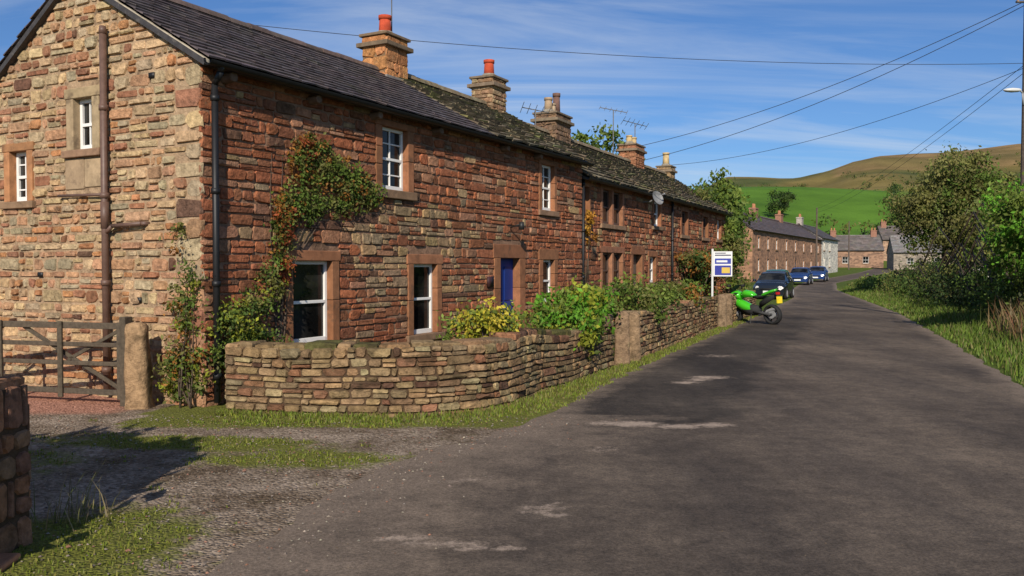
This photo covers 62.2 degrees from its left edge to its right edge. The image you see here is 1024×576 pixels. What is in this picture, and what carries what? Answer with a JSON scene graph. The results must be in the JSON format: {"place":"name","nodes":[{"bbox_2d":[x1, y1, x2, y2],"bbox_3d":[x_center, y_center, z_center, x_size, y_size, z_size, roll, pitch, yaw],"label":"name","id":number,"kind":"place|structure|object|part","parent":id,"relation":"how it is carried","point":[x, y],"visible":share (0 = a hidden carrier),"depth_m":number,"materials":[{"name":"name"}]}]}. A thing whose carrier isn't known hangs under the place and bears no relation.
{"place":"outdoors","nodes":[
{"label":"outdoors","id":0,"kind":"place"},
{"bbox_2d":[0,376,614,575],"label":"gravel driveway","id":1,"kind":"structure","parent":0,"point":[47,405],"depth_m":7.16,"materials":[{"name":"grey gravel"}]},
{"bbox_2d":[0,553,20,571],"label":"sandstone kerb","id":2,"kind":"structure","parent":1,"relation":"on","point":[7,560],"depth_m":4.96,"materials":[{"name":"stone"}]},
{"bbox_2d":[0,384,32,552],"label":"stone wall","id":3,"kind":"structure","parent":1,"relation":"on","point":[15,414],"depth_m":5.21,"materials":[{"name":"stone"}]},
{"bbox_2d":[0,316,131,406],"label":"wooden field gate","id":4,"kind":"structure","parent":1,"relation":"on","point":[60,362],"depth_m":10.83,"materials":[{"name":"brown wood"}]},
{"bbox_2d":[29,461,126,531],"bbox_3d":[-3.050,1.395,5.809,0.693,0.415,0.714,-1,2,-40],"label":"dry grass tuft","id":5,"kind":"object","parent":1,"relation":"on","point":[77,517],"visible":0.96,"depth_m":5.80,"materials":[{"name":"green plant"}]},
{"bbox_2d":[124,322,154,409],"bbox_3d":[-4.598,0.964,10.482,0.316,1.080,0.275,0,1,0],"label":"stone gatepost","id":6,"kind":"object","parent":1,"relation":"on","point":[138,379],"visible":0.96,"depth_m":10.37,"materials":[{"name":"beige stone"}]},
{"bbox_2d":[0,418,411,575],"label":"moss and grass","id":7,"kind":"object","parent":1,"relation":"on","point":[145,511],"visible":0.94,"depth_m":6.15,"materials":[{"name":"green plant"}]},
{"bbox_2d":[188,254,299,372],"bbox_3d":[-3.419,0.516,10.981,0.631,1.921,1.611,1,2,31],"label":"climbing rose","id":8,"kind":"object","parent":1,"relation":"on","point":[234,331],"visible":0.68,"depth_m":10.97,"materials":[{"name":"green plant"}]},
{"bbox_2d":[8,372,1004,575],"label":"loose stones","id":9,"kind":"object","parent":1,"relation":"on","point":[285,553],"visible":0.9,"depth_m":7.22,"materials":[{"name":"gravel"}]},
{"bbox_2d":[0,0,1023,188],"label":"sky","id":10,"kind":"structure","parent":0,"point":[676,97],"materials":[{"name":"blue"}]},
{"bbox_2d":[203,268,1023,575],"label":"road","id":11,"kind":"structure","parent":0,"point":[839,452],"depth_m":6.98,"materials":[{"name":"grey asphalt"}]},
{"bbox_2d":[727,284,781,324],"bbox_3d":[7.406,0.514,26.009,1.968,1.227,0.803,1,2,41],"label":"motorcycle","id":12,"kind":"object","parent":11,"relation":"on","point":[744,307],"visible":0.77,"depth_m":25.75,"materials":[{"name":"paint"}]},
{"bbox_2d":[753,271,793,298],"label":"parked car","id":13,"kind":"object","parent":11,"relation":"on","point":[782,282],"visible":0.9,"depth_m":45.45,"materials":[{"name":"paint"}]},
{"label":"windows","id":14,"kind":"part","parent":13,"relation":"part of","materials":[{"name":"black glass"}]},
{"bbox_2d":[759,269,791,277],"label":"parked car","id":15,"kind":"object","parent":11,"relation":"on","point":[783,270],"visible":0.17,"depth_m":58.48,"materials":[{"name":"paint"}]},
{"bbox_2d":[790,267,812,284],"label":"parked car","id":16,"kind":"object","parent":11,"relation":"on","point":[801,274],"visible":0.71,"depth_m":71.82,"materials":[{"name":"paint"}]},
{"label":"windows","id":17,"kind":"part","parent":16,"relation":"part of","materials":[{"name":"black glass"}]},
{"bbox_2d":[810,266,828,281],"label":"parked car","id":18,"kind":"object","parent":11,"relation":"on","point":[819,272],"visible":0.62,"depth_m":80.92,"materials":[{"name":"paint"}]},
{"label":"windows","id":19,"kind":"part","parent":18,"relation":"part of","materials":[{"name":"black glass"}]},
{"bbox_2d":[612,144,1023,386],"bbox_3d":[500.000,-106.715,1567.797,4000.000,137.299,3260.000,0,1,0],"label":"ground","id":20,"kind":"structure","parent":0,"point":[823,189],"depth_m":338.52,"materials":[{"name":"green plant"}]},
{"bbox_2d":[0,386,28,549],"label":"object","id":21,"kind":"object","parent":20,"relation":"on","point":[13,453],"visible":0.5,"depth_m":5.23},
{"bbox_2d":[0,374,24,389],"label":"coping","id":22,"kind":"object","parent":21,"relation":"on","point":[6,381],"visible":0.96,"depth_m":5.23,"materials":[{"name":"stone"}]},
{"bbox_2d":[0,0,594,406],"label":"stone cottage","id":23,"kind":"structure","parent":20,"relation":"on","point":[129,129],"depth_m":11.99,"materials":[{"name":"stone"}]},
{"bbox_2d":[151,222,220,408],"bbox_3d":[-4.073,0.334,10.530,0.922,2.311,0.569,0,1,13],"label":"climbing plant","id":24,"kind":"object","parent":23,"relation":"attached to","point":[175,364],"visible":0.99,"depth_m":10.47,"materials":[{"name":"green plant"}]},
{"bbox_2d":[16,99,549,342],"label":"window frames","id":25,"kind":"structure","parent":23,"relation":"in","point":[506,288],"depth_m":14.01,"materials":[{"name":"paint"}]},
{"bbox_2d":[21,103,547,338],"bbox_3d":[-3.177,-0.948,15.473,8.044,3.450,7.878,0,1,0],"label":"window glass","id":26,"kind":"structure","parent":23,"relation":"in","point":[308,281],"depth_m":12.56,"materials":[{"name":"black glass"}]},
{"bbox_2d":[263,129,387,340],"bbox_3d":[-2.638,-0.547,12.548,0.268,3.565,2.837,1,2,28],"label":"virginia creeper","id":27,"kind":"object","parent":23,"relation":"attached to","point":[296,209],"visible":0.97,"depth_m":12.07,"materials":[{"name":"green plant"}]},
{"bbox_2d":[224,321,614,416],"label":"stones","id":28,"kind":"object","parent":20,"relation":"on","point":[323,356],"visible":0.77,"depth_m":10.00,"materials":[{"name":"beige stone"}]},
{"bbox_2d":[226,327,612,416],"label":"garden wall","id":29,"kind":"structure","parent":20,"relation":"on","point":[367,357],"depth_m":9.97,"materials":[{"name":"brown stone"}]},
{"bbox_2d":[226,314,612,349],"bbox_3d":[-0.315,0.623,11.718,6.763,0.220,2.185,-1,2,-42],"label":"coping","id":30,"kind":"object","parent":29,"relation":"on","point":[501,337],"visible":0.71,"depth_m":10.12,"materials":[{"name":"stone"}]},
{"bbox_2d":[190,307,772,427],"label":"verge grass","id":31,"kind":"structure","parent":20,"relation":"on","point":[239,415],"depth_m":9.98,"materials":[{"name":"green plant"}]},
{"bbox_2d":[435,296,542,350],"bbox_3d":[-0.312,0.692,11.260,1.445,1.175,0.979,0,1,0],"label":"golden shrub","id":32,"kind":"object","parent":20,"relation":"on","point":[486,320],"visible":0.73,"depth_m":11.10,"materials":[{"name":"yellow plant"}]},
{"bbox_2d":[522,275,630,360],"bbox_3d":[1.081,0.527,14.038,1.460,1.580,3.172,0,2,18],"label":"garden shrub","id":33,"kind":"object","parent":20,"relation":"on","point":[587,306],"visible":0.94,"depth_m":13.38,"materials":[{"name":"green plant"}]},
{"bbox_2d":[571,120,644,160],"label":"ash tree","id":34,"kind":"object","parent":20,"relation":"on","point":[581,137],"visible":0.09,"depth_m":44.16,"materials":[{"name":"green plant"}]},
{"bbox_2d":[614,311,629,365],"bbox_3d":[1.945,0.899,15.033,0.301,0.980,0.224,0,1,0],"label":"stone gatepost","id":35,"kind":"object","parent":20,"relation":"on","point":[622,345],"visible":0.89,"depth_m":14.94,"materials":[{"name":"beige stone"}]},
{"bbox_2d":[519,93,732,329],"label":"stone cottage","id":36,"kind":"structure","parent":20,"relation":"on","point":[636,233],"depth_m":25.79,"materials":[{"name":"stone"}]},
{"bbox_2d":[520,103,550,124],"bbox_3d":[0.676,-4.787,24.431,0.808,1.030,0.468,0,1,-14],"label":"tv antenna","id":37,"kind":"object","parent":36,"relation":"attached to","point":[535,111],"visible":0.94,"depth_m":24.41,"materials":[{"name":"metal"}]},
{"bbox_2d":[585,209,601,284],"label":"orange creeper","id":38,"kind":"object","parent":36,"relation":"attached to","point":[588,218],"visible":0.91,"depth_m":21.13,"materials":[{"name":"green plant"}]},
{"bbox_2d":[599,106,627,152],"bbox_3d":[3.629,-5.608,30.426,0.989,1.968,0.468,0,2,17],"label":"tv antenna","id":39,"kind":"object","parent":36,"relation":"on","point":[613,122],"visible":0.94,"depth_m":30.41,"materials":[{"name":"metal"}]},
{"bbox_2d":[621,116,648,129],"bbox_3d":[4.732,-5.914,32.663,0.999,1.267,0.468,0,2,-17],"label":"tv antenna","id":40,"kind":"object","parent":36,"relation":"attached to","point":[634,123],"visible":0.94,"depth_m":32.65,"materials":[{"name":"metal"}]},
{"bbox_2d":[585,188,718,300],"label":"window frames","id":41,"kind":"structure","parent":36,"relation":"in","point":[634,256],"depth_m":23.86,"materials":[{"name":"paint"}]},
{"bbox_2d":[644,191,664,203],"bbox_3d":[4.249,-2.704,25.390,0.660,0.413,0.368,0,1,10],"label":"satellite dish","id":42,"kind":"object","parent":36,"relation":"attached to","point":[657,197],"visible":1,"depth_m":25.46,"materials":[{"name":"metal"}]},
{"bbox_2d":[603,192,710,285],"bbox_3d":[5.084,-1.440,28.173,0.001,2.650,15.550,1,2,26],"label":"window glass","id":43,"kind":"structure","parent":36,"relation":"in","point":[604,193],"depth_m":23.61,"materials":[{"name":"glass"}]},
{"bbox_2d":[674,244,732,295],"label":"climbing plant","id":44,"kind":"object","parent":36,"relation":"attached to","point":[697,263],"visible":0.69,"depth_m":29.29,"materials":[{"name":"green plant"}]},
{"bbox_2d":[688,178,758,292],"bbox_3d":[8.872,-1.823,35.937,3.513,5.404,5.111,0,1,0],"label":"ivy","id":45,"kind":"object","parent":36,"relation":"attached to","point":[733,242],"visible":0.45,"depth_m":35.44,"materials":[{"name":"green plant"}]},
{"bbox_2d":[629,312,640,361],"bbox_3d":[2.219,0.906,15.530,0.278,0.940,0.230,0,1,0],"label":"stone gatepost","id":46,"kind":"object","parent":20,"relation":"on","point":[634,331],"visible":0.68,"depth_m":15.43,"materials":[{"name":"beige stone"}]},
{"bbox_2d":[602,271,685,323],"bbox_3d":[2.788,0.418,18.246,1.756,1.582,3.369,0,2,15],"label":"garden shrub","id":47,"kind":"object","parent":20,"relation":"on","point":[648,298],"visible":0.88,"depth_m":17.52,"materials":[{"name":"green plant"}]},
{"bbox_2d":[640,300,716,352],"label":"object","id":48,"kind":"object","parent":20,"relation":"on","point":[674,326],"visible":0.18,"depth_m":18.44,"materials":[{"name":"brown stone"}]},
{"bbox_2d":[623,296,716,314],"bbox_3d":[3.877,0.379,19.866,0.444,0.142,8.732,1,2,23],"label":"coping","id":49,"kind":"object","parent":48,"relation":"on","point":[682,303],"visible":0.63,"depth_m":19.74,"materials":[{"name":"stone"}]},
{"bbox_2d":[639,299,718,357],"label":"stones","id":50,"kind":"object","parent":20,"relation":"on","point":[693,332],"visible":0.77,"depth_m":18.69,"materials":[{"name":"beige stone"}]},
{"bbox_2d":[659,277,710,313],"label":"garden shrub","id":51,"kind":"object","parent":20,"relation":"on","point":[690,289],"visible":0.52,"depth_m":21.38,"materials":[{"name":"green plant"}]},
{"bbox_2d":[711,249,731,295],"bbox_3d":[6.556,-0.073,26.538,0.630,2.300,0.060,0,1,14],"label":"estate agent sign","id":52,"kind":"object","parent":20,"relation":"on","point":[722,262],"visible":0.92,"depth_m":26.51,"materials":[{"name":"paint"}]},
{"bbox_2d":[717,294,726,326],"bbox_3d":[5.944,0.668,24.120,0.312,0.980,0.272,0,1,0],"label":"stone gatepost","id":53,"kind":"object","parent":20,"relation":"on","point":[722,311],"visible":0.77,"depth_m":24.00,"materials":[{"name":"beige stone"}]},
{"bbox_2d":[689,167,761,242],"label":"sycamore tree","id":54,"kind":"object","parent":20,"relation":"on","point":[728,196],"visible":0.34,"depth_m":61.27,"materials":[{"name":"green plant"}]},
{"bbox_2d":[724,294,732,325],"bbox_3d":[6.302,0.659,24.878,0.314,0.960,0.282,0,1,0],"label":"stone gatepost","id":55,"kind":"object","parent":20,"relation":"on","point":[729,309],"visible":0.56,"depth_m":24.76,"materials":[{"name":"beige stone"}]},
{"bbox_2d":[732,291,756,321],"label":"stones","id":56,"kind":"object","parent":20,"relation":"on","point":[734,306],"visible":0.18,"depth_m":26.30,"materials":[{"name":"beige stone"}]},
{"bbox_2d":[723,203,823,281],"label":"terraced cottages","id":57,"kind":"structure","parent":20,"relation":"on","point":[777,242],"depth_m":90.79,"materials":[{"name":"stone"}]},
{"bbox_2d":[758,238,803,270],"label":"window frames","id":58,"kind":"structure","parent":57,"relation":"in","point":[767,238],"depth_m":93.28,"materials":[{"name":"paint"}]},
{"bbox_2d":[765,188,798,214],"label":"oak tree","id":59,"kind":"object","parent":20,"relation":"on","point":[781,204],"visible":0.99,"depth_m":260.39,"materials":[{"name":"green plant"}]},
{"bbox_2d":[815,208,817,265],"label":"utility pole","id":60,"kind":"object","parent":20,"relation":"on","point":[816,236],"visible":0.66,"depth_m":88.82,"materials":[{"name":"brown wood"}]},
{"bbox_2d":[796,214,839,272],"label":"whitewashed cottage","id":61,"kind":"structure","parent":20,"relation":"on","point":[829,256],"depth_m":117.99,"materials":[{"name":"paint"}]},
{"bbox_2d":[848,221,849,269],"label":"utility pole","id":62,"kind":"object","parent":20,"relation":"on","point":[848,243],"visible":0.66,"depth_m":139.81,"materials":[{"name":"brown wood"}]},
{"bbox_2d":[838,251,883,267],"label":"walls","id":63,"kind":"structure","parent":20,"relation":"on","point":[876,259],"depth_m":151.14,"materials":[{"name":"brown stone"}]},
{"bbox_2d":[830,230,876,263],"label":"window surrounds","id":64,"kind":"object","parent":63,"relation":"attached to","point":[873,233],"visible":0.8,"depth_m":153.22,"materials":[{"name":"brown stone"}]},
{"bbox_2d":[842,257,867,262],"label":"window glass","id":65,"kind":"object","parent":63,"relation":"in","point":[845,259],"visible":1,"depth_m":151.59,"materials":[{"name":"glass"}]},
{"bbox_2d":[834,235,884,250],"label":"roof slates","id":66,"kind":"object","parent":63,"relation":"on","point":[860,242],"visible":0.74,"depth_m":152.44,"materials":[{"name":"grey stone"}]},
{"bbox_2d":[838,250,883,250],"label":"gutter","id":67,"kind":"object","parent":66,"relation":"on","point":[861,250],"visible":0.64,"depth_m":150.76,"materials":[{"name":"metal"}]},
{"bbox_2d":[732,160,1018,251],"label":"distant trees","id":68,"kind":"object","parent":20,"relation":"on","point":[893,188],"visible":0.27,"depth_m":300.86,"materials":[{"name":"green plant"}]},
{"bbox_2d":[848,272,902,290],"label":"hedge","id":69,"kind":"object","parent":20,"relation":"on","point":[871,282],"visible":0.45,"depth_m":54.83,"materials":[{"name":"green plant"}]},
{"bbox_2d":[877,228,888,260],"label":"walls","id":70,"kind":"structure","parent":20,"relation":"on","point":[885,244],"depth_m":164.83,"materials":[{"name":"brown stone"}]},
{"bbox_2d":[880,222,885,227],"bbox_3d":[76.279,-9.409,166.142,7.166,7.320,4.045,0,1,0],"label":"chimney","id":71,"kind":"object","parent":70,"relation":"attached to","point":[882,224],"visible":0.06,"depth_m":167.29,"materials":[{"name":"orange brick"}]},
{"bbox_2d":[876,226,923,239],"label":"roof slates","id":72,"kind":"object","parent":70,"relation":"on","point":[885,233],"visible":0.37,"depth_m":166.13,"materials":[{"name":"grey stone"}]},
{"bbox_2d":[887,240,952,269],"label":"walls","id":73,"kind":"structure","parent":20,"relation":"on","point":[894,260],"depth_m":137.72,"materials":[{"name":"grey stone"}]},
{"bbox_2d":[886,235,941,252],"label":"roof slates","id":74,"kind":"object","parent":73,"relation":"on","point":[897,245],"visible":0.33,"depth_m":138.68,"materials":[{"name":"grey stone"}]},
{"bbox_2d":[907,258,939,263],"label":"window glass","id":75,"kind":"object","parent":73,"relation":"in","point":[908,260],"visible":0.4,"depth_m":137.34,"materials":[{"name":"grey glass"}]},
{"bbox_2d":[873,141,1008,289],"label":"hawthorn tree","id":76,"kind":"object","parent":20,"relation":"on","point":[952,189],"visible":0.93,"depth_m":45.06,"materials":[{"name":"green plant"}]},
{"bbox_2d":[873,203,1023,323],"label":"hedge","id":77,"kind":"object","parent":20,"relation":"on","point":[933,281],"visible":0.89,"depth_m":31.87,"materials":[{"name":"green plant"}]},
{"bbox_2d":[962,152,1020,275],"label":"willow tree","id":78,"kind":"object","parent":20,"relation":"on","point":[1011,177],"visible":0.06,"depth_m":44.34,"materials":[{"name":"green plant"}]},
{"bbox_2d":[963,171,1023,302],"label":"field maple","id":79,"kind":"object","parent":20,"relation":"on","point":[1013,229],"visible":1,"depth_m":20.73,"materials":[{"name":"green plant"}]},
{"bbox_2d":[970,185,1017,256],"bbox_3d":[19.498,-1.940,31.130,4.204,6.036,5.037,1,2,44],"label":"field maple","id":80,"kind":"object","parent":20,"relation":"on","point":[984,222],"visible":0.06,"depth_m":31.39,"materials":[{"name":"green plant"}]},
{"bbox_2d":[970,174,1019,270],"bbox_3d":[16.418,-1.511,25.978,4.211,5.432,4.209,0,1,0],"label":"field maple","id":81,"kind":"object","parent":20,"relation":"on","point":[992,188],"visible":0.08,"depth_m":26.23,"materials":[{"name":"green plant"}]},
{"bbox_2d":[1015,0,1023,310],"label":"utility pole","id":82,"kind":"object","parent":20,"relation":"on","point":[1022,150],"visible":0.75,"depth_m":22.38,"materials":[{"name":"brown wood"}]},
{"bbox_2d":[257,3,1023,211],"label":"overhead cables","id":83,"kind":"object","parent":82,"relation":"attached to","point":[799,97],"visible":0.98,"depth_m":24.18,"materials":[{"name":"rubber"}]},
{"bbox_2d":[1003,88,1023,104],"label":"street lamp","id":84,"kind":"object","parent":82,"relation":"attached to","point":[1011,90],"visible":1,"depth_m":22.21,"materials":[{"name":"metal"}]},
{"bbox_2d":[837,284,1023,384],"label":"verge grass","id":85,"kind":"structure","parent":0,"point":[945,321],"depth_m":23.19,"materials":[{"name":"green plant"}]},
{"bbox_2d":[978,296,1023,342],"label":"dry tall grass","id":86,"kind":"structure","parent":0,"point":[1019,326],"depth_m":19.12,"materials":[{"name":"beige plant"}]}
]}

